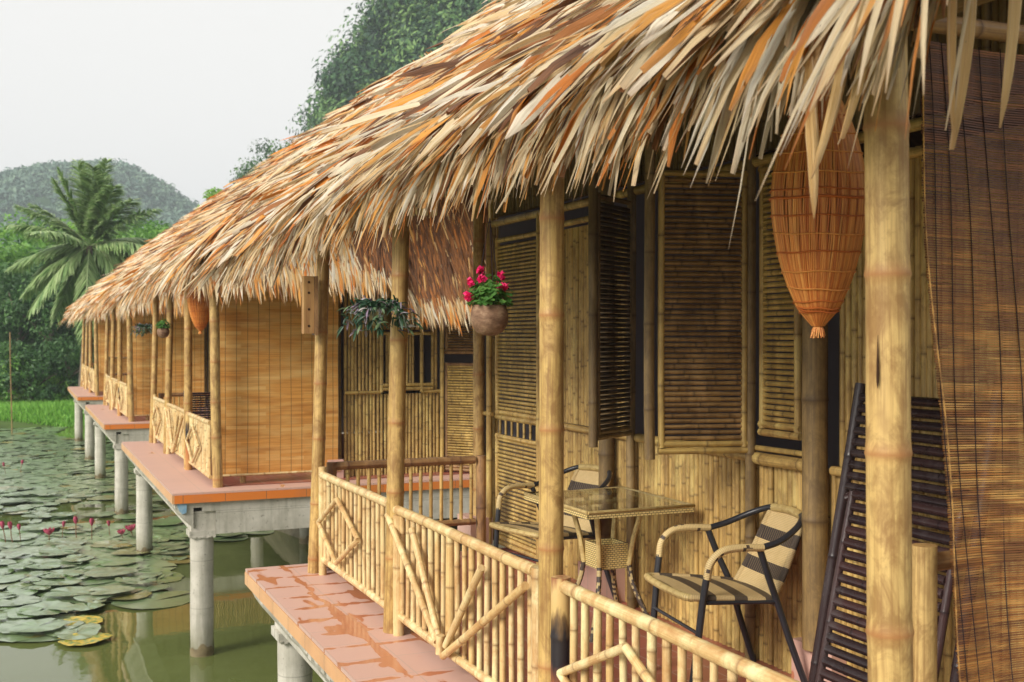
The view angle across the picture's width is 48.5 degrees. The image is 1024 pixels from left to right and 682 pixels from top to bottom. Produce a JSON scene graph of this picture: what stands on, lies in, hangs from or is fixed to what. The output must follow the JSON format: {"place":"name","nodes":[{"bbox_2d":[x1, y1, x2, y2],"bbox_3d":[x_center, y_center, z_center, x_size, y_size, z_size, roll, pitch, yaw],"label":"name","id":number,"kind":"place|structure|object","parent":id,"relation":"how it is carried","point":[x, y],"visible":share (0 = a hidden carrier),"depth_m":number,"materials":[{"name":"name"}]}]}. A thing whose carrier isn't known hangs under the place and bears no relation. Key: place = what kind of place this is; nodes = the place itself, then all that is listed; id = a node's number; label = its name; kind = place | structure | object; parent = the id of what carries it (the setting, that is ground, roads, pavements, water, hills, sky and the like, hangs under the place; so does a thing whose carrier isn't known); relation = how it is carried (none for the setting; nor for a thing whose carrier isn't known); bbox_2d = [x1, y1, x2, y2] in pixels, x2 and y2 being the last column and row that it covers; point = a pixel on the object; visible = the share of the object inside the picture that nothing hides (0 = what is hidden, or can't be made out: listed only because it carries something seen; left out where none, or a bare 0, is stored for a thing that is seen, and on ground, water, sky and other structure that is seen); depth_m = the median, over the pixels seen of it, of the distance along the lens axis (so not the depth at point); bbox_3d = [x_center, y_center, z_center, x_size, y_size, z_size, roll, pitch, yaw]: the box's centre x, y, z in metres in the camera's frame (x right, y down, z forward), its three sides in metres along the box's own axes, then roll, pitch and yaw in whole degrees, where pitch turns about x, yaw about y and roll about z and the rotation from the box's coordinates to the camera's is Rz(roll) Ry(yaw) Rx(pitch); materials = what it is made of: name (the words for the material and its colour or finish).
{"place":"outdoors","nodes":[
{"label":"outdoors","id":0,"kind":"place"},
{"bbox_2d":[0,391,94,428],"bbox_3d":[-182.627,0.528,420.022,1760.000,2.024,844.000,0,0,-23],"label":"ground","id":1,"kind":"structure","parent":0,"point":[4,424],"depth_m":40.55,"materials":[{"name":"plant"}]},
{"bbox_2d":[0,242,30,349],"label":"leafy tree","id":2,"kind":"object","parent":1,"relation":"on","point":[8,255],"visible":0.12,"depth_m":55.87,"materials":[{"name":"green plant"}]},
{"bbox_2d":[0,339,48,397],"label":"shrub","id":3,"kind":"object","parent":1,"relation":"on","point":[4,351],"visible":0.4,"depth_m":45.77,"materials":[{"name":"green plant"}]},
{"bbox_2d":[0,353,49,401],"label":"shrub","id":4,"kind":"object","parent":1,"relation":"on","point":[8,395],"visible":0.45,"depth_m":45.32,"materials":[{"name":"green plant"}]},
{"bbox_2d":[0,347,73,401],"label":"shrub","id":5,"kind":"object","parent":1,"relation":"on","point":[6,377],"visible":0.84,"depth_m":45.37,"materials":[{"name":"green plant"}]},
{"bbox_2d":[0,239,73,330],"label":"leafy tree","id":6,"kind":"object","parent":1,"relation":"on","point":[26,246],"visible":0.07,"depth_m":57.10,"materials":[{"name":"green plant"}]},
{"bbox_2d":[0,272,74,370],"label":"leafy tree","id":7,"kind":"object","parent":1,"relation":"on","point":[2,312],"visible":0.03,"depth_m":52.24,"materials":[{"name":"green plant"}]},
{"bbox_2d":[0,211,77,304],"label":"leafy tree","id":8,"kind":"object","parent":1,"relation":"on","point":[12,236],"visible":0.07,"depth_m":60.87,"materials":[{"name":"green plant"}]},
{"bbox_2d":[0,259,79,363],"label":"leafy tree","id":9,"kind":"object","parent":1,"relation":"on","point":[6,276],"visible":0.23,"depth_m":49.92,"materials":[{"name":"green plant"}]},
{"bbox_2d":[0,274,93,382],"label":"leafy tree","id":10,"kind":"object","parent":1,"relation":"on","point":[44,312],"visible":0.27,"depth_m":49.11,"materials":[{"name":"green plant"}]},
{"bbox_2d":[17,373,76,401],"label":"shrub","id":11,"kind":"object","parent":1,"relation":"on","point":[60,383],"visible":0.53,"depth_m":46.24,"materials":[{"name":"green plant"}]},
{"bbox_2d":[19,337,93,399],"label":"shrub","id":12,"kind":"object","parent":1,"relation":"on","point":[66,360],"visible":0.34,"depth_m":46.87,"materials":[{"name":"green plant"}]},
{"bbox_2d":[0,245,135,386],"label":"leafy tree","id":13,"kind":"object","parent":1,"relation":"on","point":[40,340],"visible":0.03,"depth_m":52.10,"materials":[{"name":"green plant"}]},
{"bbox_2d":[4,157,162,386],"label":"coconut palm","id":14,"kind":"object","parent":1,"relation":"on","point":[76,264],"visible":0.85,"depth_m":45.64,"materials":[{"name":"green plant"}]},
{"bbox_2d":[71,224,157,253],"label":"leafy tree","id":15,"kind":"object","parent":1,"relation":"on","point":[142,232],"visible":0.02,"depth_m":58.16,"materials":[{"name":"green plant"}]},
{"bbox_2d":[109,207,172,250],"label":"leafy tree","id":16,"kind":"object","parent":1,"relation":"on","point":[160,229],"visible":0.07,"depth_m":62.05,"materials":[{"name":"green plant"}]},
{"bbox_2d":[0,166,183,247],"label":"hill","id":17,"kind":"structure","parent":0,"point":[45,201],"depth_m":377.80,"materials":[{"name":"plant"}]},
{"bbox_2d":[0,157,202,251],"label":"hill forest","id":18,"kind":"object","parent":17,"relation":"on","point":[184,204],"visible":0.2,"depth_m":398.31,"materials":[{"name":"green plant"}]},
{"bbox_2d":[0,426,323,681],"bbox_3d":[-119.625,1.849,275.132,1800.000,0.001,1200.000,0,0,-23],"label":"pond water","id":19,"kind":"structure","parent":0,"point":[145,645],"depth_m":12.42,"materials":[{"name":"liquid"}]},
{"bbox_2d":[9,332,12,433],"bbox_3d":[-16.453,1.549,37.367,0.093,3.691,0.061,0,0,-23],"label":"bamboo stake","id":20,"kind":"object","parent":19,"relation":"in","point":[10,382],"visible":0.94,"depth_m":37.35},
{"bbox_2d":[0,632,35,641],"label":"lily pad","id":21,"kind":"object","parent":19,"relation":"on","point":[11,637],"visible":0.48,"depth_m":12.31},
{"bbox_2d":[0,588,37,594],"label":"lily pad","id":22,"kind":"object","parent":19,"relation":"on","point":[27,591],"visible":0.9,"depth_m":14.37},
{"bbox_2d":[1,546,44,554],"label":"lily pad","id":23,"kind":"object","parent":19,"relation":"on","point":[28,550],"visible":0.77,"depth_m":17.19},
{"bbox_2d":[7,605,61,617],"bbox_3d":[-5.576,3.155,13.309,0.647,0.026,0.671,0,0,39],"label":"lily pad","id":24,"kind":"object","parent":19,"relation":"on","point":[12,613],"visible":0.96,"depth_m":13.14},
{"bbox_2d":[16,600,73,614],"bbox_3d":[-5.447,3.145,13.350,0.697,0.038,0.652,1,1,39],"label":"lily pad","id":25,"kind":"object","parent":24,"relation":"on","point":[66,607],"visible":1,"depth_m":13.40,"materials":[{"name":"plant"}]},
{"bbox_2d":[0,592,75,608],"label":"lily pad","id":26,"kind":"object","parent":19,"relation":"on","point":[59,598],"visible":0.27,"depth_m":14.14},
{"bbox_2d":[44,586,95,595],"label":"lily pad","id":27,"kind":"object","parent":26,"relation":"on","point":[73,590],"visible":1,"depth_m":14.28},
{"bbox_2d":[0,610,75,622],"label":"lily pad","id":28,"kind":"object","parent":19,"relation":"on","point":[57,617],"visible":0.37,"depth_m":13.19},
{"bbox_2d":[0,600,50,611],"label":"lily pad","id":29,"kind":"object","parent":28,"relation":"on","point":[7,608],"visible":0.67,"depth_m":13.56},
{"bbox_2d":[0,594,41,605],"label":"lily pad","id":30,"kind":"object","parent":29,"relation":"on","point":[21,599],"visible":1,"depth_m":13.82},
{"bbox_2d":[16,523,61,529],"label":"lily pad","id":31,"kind":"object","parent":19,"relation":"on","point":[42,526],"visible":0.94,"depth_m":19.03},
{"bbox_2d":[0,631,77,641],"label":"lily pad","id":32,"kind":"object","parent":19,"relation":"on","point":[42,638],"visible":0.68,"depth_m":12.25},
{"bbox_2d":[54,627,98,639],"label":"lily pad","id":33,"kind":"object","parent":32,"relation":"on","point":[86,632],"visible":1,"depth_m":12.34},
{"bbox_2d":[23,562,61,568],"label":"lily pad","id":34,"kind":"object","parent":19,"relation":"on","point":[47,565],"visible":1,"depth_m":15.80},
{"bbox_2d":[42,619,83,631],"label":"lily pad","id":35,"kind":"object","parent":19,"relation":"on","point":[76,623],"visible":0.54,"depth_m":12.85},
{"bbox_2d":[0,619,43,633],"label":"lily pad","id":36,"kind":"object","parent":35,"relation":"on","point":[5,626],"visible":0.59,"depth_m":12.73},
{"bbox_2d":[9,618,65,631],"bbox_3d":[-5.220,3.137,12.551,0.532,0.030,0.610,0,0,20],"label":"lily pad","id":37,"kind":"object","parent":36,"relation":"on","point":[32,626],"visible":1,"depth_m":12.53,"materials":[{"name":"plant"}]},
{"bbox_2d":[36,584,100,595],"bbox_3d":[-5.871,3.199,14.774,1.017,0.039,0.976,0,0,-42],"label":"lily pad","id":38,"kind":"object","parent":19,"relation":"on","point":[39,593],"visible":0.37,"depth_m":14.74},
{"bbox_2d":[20,585,54,590],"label":"lily pad","id":39,"kind":"object","parent":38,"relation":"on","point":[52,586],"visible":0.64,"depth_m":14.67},
{"bbox_2d":[7,583,35,589],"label":"lily pad","id":40,"kind":"object","parent":39,"relation":"on","point":[13,586],"visible":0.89,"depth_m":14.67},
{"bbox_2d":[0,579,33,588],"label":"lily pad","id":41,"kind":"object","parent":40,"relation":"on","point":[5,585],"visible":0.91,"depth_m":14.83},
{"bbox_2d":[33,576,82,584],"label":"lily pad","id":42,"kind":"object","parent":39,"relation":"on","point":[66,580],"visible":1,"depth_m":14.86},
{"bbox_2d":[44,623,100,636],"bbox_3d":[-4.844,3.180,12.576,0.590,0.025,0.591,0,0,-8],"label":"lily pad","id":43,"kind":"object","parent":19,"relation":"on","point":[63,627],"visible":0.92,"depth_m":12.57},
{"bbox_2d":[64,615,102,625],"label":"lily pad","id":44,"kind":"object","parent":19,"relation":"on","point":[90,619],"visible":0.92,"depth_m":13.02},
{"bbox_2d":[58,632,111,645],"bbox_3d":[-4.575,3.186,12.194,0.561,0.030,0.527,0,1,-15],"label":"lily pad","id":45,"kind":"object","parent":19,"relation":"on","point":[98,636],"visible":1,"depth_m":12.12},
{"bbox_2d":[72,602,103,610],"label":"lily pad","id":46,"kind":"object","parent":19,"relation":"on","point":[80,606],"visible":1,"depth_m":13.49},
{"bbox_2d":[68,387,108,459],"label":"stilt platform","id":47,"kind":"structure","parent":19,"relation":"in","point":[82,396],"depth_m":29.88,"materials":[{"name":"concrete"}]},
{"bbox_2d":[58,225,174,395],"bbox_3d":[-10.227,-0.963,34.438,6.391,4.769,9.305,0,0,-23],"label":"bamboo hut","id":48,"kind":"object","parent":47,"relation":"on","point":[90,377],"visible":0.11,"depth_m":31.67,"materials":[{"name":"plant"}]},
{"bbox_2d":[98,315,126,391],"bbox_3d":[-10.464,0.246,30.599,1.370,2.216,0.105,0,0,-23],"label":"woven blind","id":49,"kind":"object","parent":48,"relation":"attached to","point":[101,342],"visible":0.25,"depth_m":30.39,"materials":[{"name":"brown wood"}]},
{"bbox_2d":[83,598,106,602],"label":"lily pad","id":50,"kind":"object","parent":19,"relation":"on","point":[97,601],"visible":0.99,"depth_m":13.78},
{"bbox_2d":[73,592,114,600],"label":"lily pad","id":51,"kind":"object","parent":50,"relation":"on","point":[83,597],"visible":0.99,"depth_m":13.99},
{"bbox_2d":[87,585,134,594],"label":"lily pad","id":52,"kind":"object","parent":51,"relation":"on","point":[112,589],"visible":1,"depth_m":14.31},
{"bbox_2d":[70,590,131,602],"bbox_3d":[-5.133,3.195,14.228,0.744,0.027,0.793,0,1,28],"label":"lily pad","id":53,"kind":"object","parent":19,"relation":"on","point":[107,600],"visible":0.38,"depth_m":14.01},
{"bbox_2d":[107,588,151,599],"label":"lily pad","id":54,"kind":"object","parent":53,"relation":"on","point":[126,596],"visible":0.83,"depth_m":14.21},
{"bbox_2d":[88,557,139,565],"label":"lily pad","id":55,"kind":"object","parent":19,"relation":"on","point":[114,561],"visible":1,"depth_m":16.11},
{"bbox_2d":[0,427,273,586],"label":"distant lily pads","id":56,"kind":"object","parent":19,"relation":"on","point":[63,482],"visible":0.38,"depth_m":25.05,"materials":[{"name":"green plant"}]},
{"bbox_2d":[0,551,23,558],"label":"lily pad","id":57,"kind":"object","parent":56,"relation":"on","point":[11,554],"visible":1,"depth_m":16.64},
{"bbox_2d":[0,574,24,582],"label":"lily pad","id":58,"kind":"object","parent":56,"relation":"on","point":[9,578],"visible":1,"depth_m":15.09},
{"bbox_2d":[0,533,36,539],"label":"lily pad","id":59,"kind":"object","parent":56,"relation":"on","point":[24,536],"visible":0.96,"depth_m":18.23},
{"bbox_2d":[30,547,79,555],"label":"lily pad","id":60,"kind":"object","parent":56,"relation":"on","point":[36,553],"visible":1,"depth_m":16.68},
{"bbox_2d":[39,546,81,553],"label":"lily pad","id":61,"kind":"object","parent":60,"relation":"on","point":[57,550],"visible":1,"depth_m":16.92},
{"bbox_2d":[51,539,86,544],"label":"lily pad","id":62,"kind":"object","parent":56,"relation":"on","point":[79,541],"visible":0.97,"depth_m":17.77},
{"bbox_2d":[50,530,93,536],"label":"lily pad","id":63,"kind":"object","parent":56,"relation":"on","point":[58,534],"visible":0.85,"depth_m":18.61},
{"bbox_2d":[84,553,112,561],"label":"lily pad","id":64,"kind":"object","parent":56,"relation":"on","point":[99,555],"visible":0.49,"depth_m":16.66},
{"bbox_2d":[66,554,94,557],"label":"lily pad","id":65,"kind":"object","parent":64,"relation":"on","point":[72,555],"visible":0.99,"depth_m":16.57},
{"bbox_2d":[61,555,94,561],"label":"lily pad","id":66,"kind":"object","parent":65,"relation":"on","point":[75,558],"visible":1,"depth_m":16.30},
{"bbox_2d":[90,540,120,546],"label":"lily pad","id":67,"kind":"object","parent":56,"relation":"on","point":[105,543],"visible":0.8,"depth_m":17.74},
{"bbox_2d":[109,554,131,556],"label":"lily pad","id":68,"kind":"object","parent":56,"relation":"on","point":[125,555],"visible":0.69,"depth_m":16.81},
{"bbox_2d":[111,547,149,554],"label":"lily pad","id":69,"kind":"object","parent":68,"relation":"on","point":[126,551],"visible":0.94,"depth_m":16.90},
{"bbox_2d":[112,573,156,579],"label":"lily pad","id":70,"kind":"object","parent":56,"relation":"on","point":[140,575],"visible":0.59,"depth_m":15.35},
{"bbox_2d":[155,571,183,582],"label":"lily pad","id":71,"kind":"object","parent":56,"relation":"on","point":[175,576],"visible":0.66,"depth_m":15.33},
{"bbox_2d":[123,577,155,583],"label":"lily pad","id":72,"kind":"object","parent":19,"relation":"on","point":[138,581],"visible":1,"depth_m":14.79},
{"bbox_2d":[111,591,189,608],"bbox_3d":[-4.399,3.198,14.068,1.039,0.029,0.880,0,0,-42],"label":"lily pad","id":73,"kind":"object","parent":19,"relation":"on","point":[152,601],"visible":0.93,"depth_m":14.00,"materials":[{"name":"plant"}]},
{"bbox_2d":[132,583,169,591],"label":"lily pad","id":74,"kind":"object","parent":19,"relation":"on","point":[152,587],"visible":0.95,"depth_m":14.70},
{"bbox_2d":[153,518,181,524],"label":"lily pad","id":75,"kind":"object","parent":19,"relation":"on","point":[171,521],"visible":0.75,"depth_m":19.63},
{"bbox_2d":[85,403,379,514],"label":"stilt platform","id":76,"kind":"structure","parent":19,"relation":"in","point":[114,428],"depth_m":20.77,"materials":[{"name":"concrete"}]},
{"bbox_2d":[75,174,251,421],"bbox_3d":[-6.284,-0.915,25.317,6.386,4.769,8.821,0,0,-23],"label":"bamboo hut","id":77,"kind":"object","parent":76,"relation":"on","point":[118,394],"visible":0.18,"depth_m":21.88,"materials":[{"name":"plant"}]},
{"bbox_2d":[132,306,203,415],"bbox_3d":[-6.495,0.295,21.472,1.370,2.218,0.104,0,0,-23],"label":"woven blind","id":78,"kind":"object","parent":77,"relation":"attached to","point":[142,354],"visible":0.49,"depth_m":21.39,"materials":[{"name":"brown wood"}]},
{"bbox_2d":[121,431,485,656],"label":"stilt platform","id":79,"kind":"structure","parent":19,"relation":"in","point":[202,508],"depth_m":11.99,"materials":[{"name":"concrete"}]},
{"bbox_2d":[183,391,211,456],"bbox_3d":[-3.804,1.082,14.479,0.697,0.902,0.367,0,0,-23],"label":"bamboo lounger","id":80,"kind":"object","parent":79,"relation":"on","point":[198,405],"visible":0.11,"depth_m":14.50,"materials":[{"name":"paint"}]},
{"bbox_2d":[96,51,496,487],"bbox_3d":[-2.304,-0.868,16.217,6.391,4.769,8.778,0,0,-23],"label":"bamboo hut","id":81,"kind":"object","parent":79,"relation":"on","point":[439,382],"visible":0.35,"depth_m":12.92,"materials":[{"name":"plant"}]},
{"bbox_2d":[130,303,152,336],"bbox_3d":[-5.566,-0.306,17.197,0.416,0.528,0.443,0,0,-23],"label":"hanging planter","id":82,"kind":"object","parent":81,"relation":"hanging from","point":[145,328],"visible":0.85,"depth_m":17.16,"materials":[{"name":"green"}]},
{"bbox_2d":[155,302,170,337],"bbox_3d":[-4.585,-0.284,14.962,0.210,0.488,0.213,0,0,-23],"label":"hanging flowerpot","id":83,"kind":"object","parent":81,"relation":"hanging from","point":[163,331],"visible":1,"depth_m":14.91,"materials":[{"name":"brown"}]},
{"bbox_2d":[187,279,209,333],"bbox_3d":[-3.670,-0.595,13.381,0.310,1.030,0.310,-1,2,-23],"label":"fish trap","id":84,"kind":"object","parent":81,"relation":"hanging from","point":[199,315],"visible":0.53,"depth_m":13.29,"materials":[{"name":"orange"}]},
{"bbox_2d":[219,279,340,476],"bbox_3d":[-2.551,0.342,12.402,1.370,2.220,0.102,0,0,-23],"label":"woven blind","id":85,"kind":"object","parent":81,"relation":"attached to","point":[267,351],"visible":0.7,"depth_m":12.34,"materials":[{"name":"brown wood"}]},
{"bbox_2d":[344,293,443,471],"bbox_3d":[-1.335,0.327,12.989,1.188,2.392,0.080,0,0,-23],"label":"window","id":86,"kind":"structure","parent":81,"relation":"in","point":[383,386],"depth_m":13.08,"materials":[{"name":"brown wood"}]},
{"bbox_2d":[444,363,472,471],"bbox_3d":[-0.555,0.879,13.120,0.501,1.257,0.045,0,0,26],"label":"side door","id":87,"kind":"structure","parent":81,"relation":"in","point":[448,366],"depth_m":13.14,"materials":[{"name":"brown wood"}]},
{"bbox_2d":[444,315,472,353],"bbox_3d":[-0.554,-0.258,13.114,0.501,0.821,0.045,0,0,27],"label":"window shutter","id":88,"kind":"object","parent":81,"relation":"in","point":[454,349],"depth_m":13.13,"materials":[{"name":"brown wood"}]},
{"bbox_2d":[245,547,1001,681],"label":"stilt platform","id":89,"kind":"structure","parent":19,"relation":"in","point":[328,627],"depth_m":6.17,"materials":[{"name":"tile"}]},
{"bbox_2d":[489,464,619,602],"bbox_3d":[0.254,1.161,6.806,0.674,0.800,0.579,0,0,-35],"label":"rattan armchair","id":90,"kind":"object","parent":89,"relation":"on","point":[585,476],"visible":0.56,"depth_m":6.87,"materials":[{"name":"wicker"}]},
{"bbox_2d":[178,0,1023,681],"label":"bamboo hut","id":91,"kind":"object","parent":89,"relation":"on","point":[616,158],"visible":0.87,"depth_m":5.05,"materials":[{"name":"beige plant"}]},
{"bbox_2d":[302,276,317,334],"bbox_3d":[-1.344,-0.235,7.560,0.095,0.390,0.080,0,0,-23],"label":"drilled bracket","id":92,"kind":"object","parent":91,"relation":"attached to","point":[309,304],"visible":1,"depth_m":7.53,"materials":[{"name":"brown wood"}]},
{"bbox_2d":[336,242,422,340],"bbox_3d":[-0.703,-0.262,5.900,0.416,0.528,0.443,0,0,-23],"label":"hanging planter","id":93,"kind":"object","parent":91,"relation":"hanging from","point":[379,311],"visible":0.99,"depth_m":5.86,"materials":[{"name":"green plant"}]},
{"bbox_2d":[463,218,514,335],"bbox_3d":[-0.094,-0.266,4.711,0.213,0.488,0.208,0,0,5],"label":"hanging flowerpot","id":94,"kind":"object","parent":91,"relation":"hanging from","point":[489,314],"visible":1,"depth_m":4.67,"materials":[{"name":"ceramic"}]},
{"bbox_2d":[494,419,535,558],"bbox_3d":[0.041,1.046,8.262,0.047,0.978,0.791,0,0,-23],"label":"door","id":95,"kind":"structure","parent":91,"relation":"in","point":[528,549],"depth_m":8.28,"materials":[{"name":"brown wood"}]},
{"bbox_2d":[494,231,535,425],"bbox_3d":[0.040,-0.089,8.257,0.046,1.369,0.796,0,0,-23],"label":"door","id":96,"kind":"structure","parent":91,"relation":"in","point":[516,417],"depth_m":8.24,"materials":[{"name":"brown wood"}]},
{"bbox_2d":[769,73,864,337],"bbox_3d":[0.970,-0.523,3.600,0.310,1.030,0.310,-1,2,-23],"label":"fish trap","id":97,"kind":"object","parent":91,"relation":"hanging from","point":[818,264],"visible":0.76,"depth_m":3.51,"materials":[{"name":"orange"}]},
{"bbox_2d":[911,17,1023,681],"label":"bamboo blind","id":98,"kind":"object","parent":91,"relation":"hanging from","point":[990,30],"visible":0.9,"depth_m":3.02,"materials":[{"name":"brown"}]},
{"bbox_2d":[524,486,694,641],"bbox_3d":[0.511,1.212,6.175,0.637,0.725,0.786,0,0,-23],"label":"rattan table","id":99,"kind":"object","parent":89,"relation":"on","point":[612,553],"visible":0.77,"depth_m":6.10,"materials":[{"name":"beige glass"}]},
{"bbox_2d":[644,503,807,681],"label":"rattan armchair","id":100,"kind":"object","parent":89,"relation":"on","point":[762,572],"visible":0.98,"depth_m":5.20,"materials":[{"name":"wicker"}]},
{"bbox_2d":[808,383,1004,681],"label":"bamboo lounger","id":101,"kind":"object","parent":89,"relation":"on","point":[850,493],"visible":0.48,"depth_m":4.38,"materials":[{"name":"wood"}]},
{"bbox_2d":[0,0,370,204],"label":"sky","id":102,"kind":"structure","parent":0,"point":[181,91],"materials":[{"name":"white"}]},
{"bbox_2d":[277,429,535,554],"bbox_3d":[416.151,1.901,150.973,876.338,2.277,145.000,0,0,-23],"label":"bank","id":103,"kind":"structure","parent":0,"point":[293,532],"depth_m":15.53,"materials":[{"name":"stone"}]},
{"bbox_2d":[350,0,467,92],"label":"mountain","id":104,"kind":"structure","parent":0,"point":[394,60],"depth_m":141.94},
{"bbox_2d":[285,0,500,142],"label":"karst forest","id":105,"kind":"object","parent":104,"relation":"on","point":[397,31],"visible":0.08,"depth_m":140.72,"materials":[{"name":"green plant"}]},
{"label":"lily pad","id":106,"kind":"object","parent":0,"visible":0},
{"bbox_2d":[84,567,137,576],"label":"lily pad","id":107,"kind":"object","parent":106,"relation":"on","point":[103,572],"visible":1,"depth_m":15.36,"materials":[{"name":"plant"}]},
{"label":"lily pad","id":108,"kind":"object","parent":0,"visible":0},
{"bbox_2d":[39,569,83,577],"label":"lily pad","id":109,"kind":"object","parent":108,"relation":"on","point":[70,572],"visible":1,"depth_m":15.26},
{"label":"slope","id":110,"kind":"structure","parent":0,"visible":0},
{"bbox_2d":[230,137,289,183],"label":"leafy tree","id":111,"kind":"object","parent":110,"relation":"on","point":[270,151],"visible":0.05,"depth_m":93.52,"materials":[{"name":"green plant"}]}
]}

